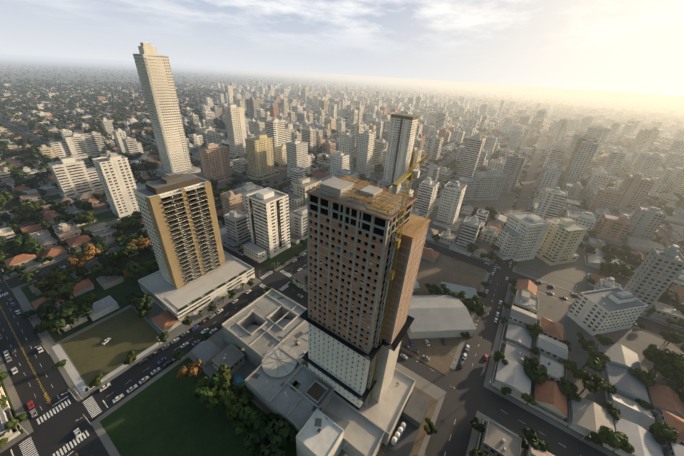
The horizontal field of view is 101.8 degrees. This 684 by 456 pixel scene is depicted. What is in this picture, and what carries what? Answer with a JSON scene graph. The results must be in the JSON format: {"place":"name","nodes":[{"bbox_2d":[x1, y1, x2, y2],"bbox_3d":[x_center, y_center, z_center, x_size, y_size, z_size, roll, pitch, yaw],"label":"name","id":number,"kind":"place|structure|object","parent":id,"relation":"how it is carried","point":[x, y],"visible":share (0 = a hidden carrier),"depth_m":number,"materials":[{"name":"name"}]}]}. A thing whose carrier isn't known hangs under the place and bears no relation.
{"place":"outdoors","nodes":[
{"label":"outdoors","id":0,"kind":"place"},
{"bbox_2d":[0,82,683,455],"bbox_3d":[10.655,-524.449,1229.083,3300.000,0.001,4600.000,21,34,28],"label":"road asphalt","id":1,"kind":"structure","parent":0,"point":[468,396],"depth_m":147.91,"materials":[{"name":"grey asphalt"}]},
{"bbox_2d":[0,196,580,455],"bbox_3d":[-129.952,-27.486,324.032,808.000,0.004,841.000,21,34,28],"label":"road markings","id":2,"kind":"object","parent":1,"relation":"on","point":[70,442],"visible":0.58,"depth_m":126.41,"materials":[{"name":"paint"}]},
{"bbox_2d":[0,154,680,437],"bbox_3d":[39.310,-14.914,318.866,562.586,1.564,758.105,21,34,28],"label":"cars","id":3,"kind":"object","parent":1,"relation":"on","point":[34,413],"visible":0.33,"depth_m":161.20,"materials":[{"name":"metal"}]},
{"bbox_2d":[0,85,683,455],"bbox_3d":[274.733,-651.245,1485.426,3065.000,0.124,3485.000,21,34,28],"label":"pavement blocks","id":4,"kind":"structure","parent":1,"relation":"on","point":[634,339],"depth_m":183.48,"materials":[{"name":"concrete"}]},
{"bbox_2d":[3,228,486,455],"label":"ground","id":5,"kind":"structure","parent":4,"relation":"on","point":[167,414],"depth_m":146.07,"materials":[{"name":"green plant"}]},
{"bbox_2d":[133,173,254,323],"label":"tan tower","id":6,"kind":"structure","parent":5,"relation":"on","point":[200,268],"depth_m":182.29,"materials":[{"name":"concrete"}]},
{"bbox_2d":[221,288,429,455],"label":"podium building","id":7,"kind":"structure","parent":4,"relation":"on","point":[266,334],"depth_m":128.64,"materials":[{"name":"concrete"}]},
{"bbox_2d":[299,148,430,409],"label":"tower under construction","id":8,"kind":"structure","parent":7,"relation":"on","point":[366,242],"depth_m":96.63,"materials":[{"name":"concrete"}]},
{"bbox_2d":[0,153,682,455],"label":"cars","id":9,"kind":"object","parent":4,"relation":"on","point":[291,279],"visible":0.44,"depth_m":165.25,"materials":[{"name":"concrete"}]},
{"bbox_2d":[0,81,683,455],"bbox_3d":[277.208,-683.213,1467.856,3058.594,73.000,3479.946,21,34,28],"label":"city buildings","id":10,"kind":"structure","parent":4,"relation":"on","point":[652,279],"depth_m":350.14,"materials":[{"name":"concrete"}]},
{"bbox_2d":[0,169,683,455],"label":"trees","id":11,"kind":"object","parent":4,"relation":"on","point":[267,439],"visible":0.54,"depth_m":165.46,"materials":[{"name":"plant"}]},
{"bbox_2d":[0,85,683,455],"bbox_3d":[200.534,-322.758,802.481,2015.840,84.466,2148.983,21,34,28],"label":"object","id":12,"kind":"object","parent":4,"relation":"on","point":[672,251],"visible":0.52,"depth_m":310.85,"materials":[{"name":"concrete"}]},
{"bbox_2d":[48,43,646,335],"bbox_3d":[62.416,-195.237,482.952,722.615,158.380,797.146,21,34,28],"label":"high-rise buildings","id":13,"kind":"structure","parent":4,"relation":"on","point":[550,244],"depth_m":324.04,"materials":[{"name":"concrete"}]},
{"bbox_2d":[0,54,683,114],"bbox_3d":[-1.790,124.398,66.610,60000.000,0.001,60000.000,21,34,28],"label":"terrain","id":14,"kind":"structure","parent":0,"point":[60,63],"depth_m":4897.91,"materials":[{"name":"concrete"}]},
{"bbox_2d":[0,64,683,247],"bbox_3d":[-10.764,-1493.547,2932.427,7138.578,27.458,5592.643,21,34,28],"label":"trees","id":15,"kind":"object","parent":14,"relation":"on","point":[20,180],"visible":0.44,"depth_m":740.16,"materials":[{"name":"plant"}]},
{"bbox_2d":[0,0,683,95],"label":"sky","id":16,"kind":"structure","parent":0,"point":[625,46],"materials":[{"name":"white"}]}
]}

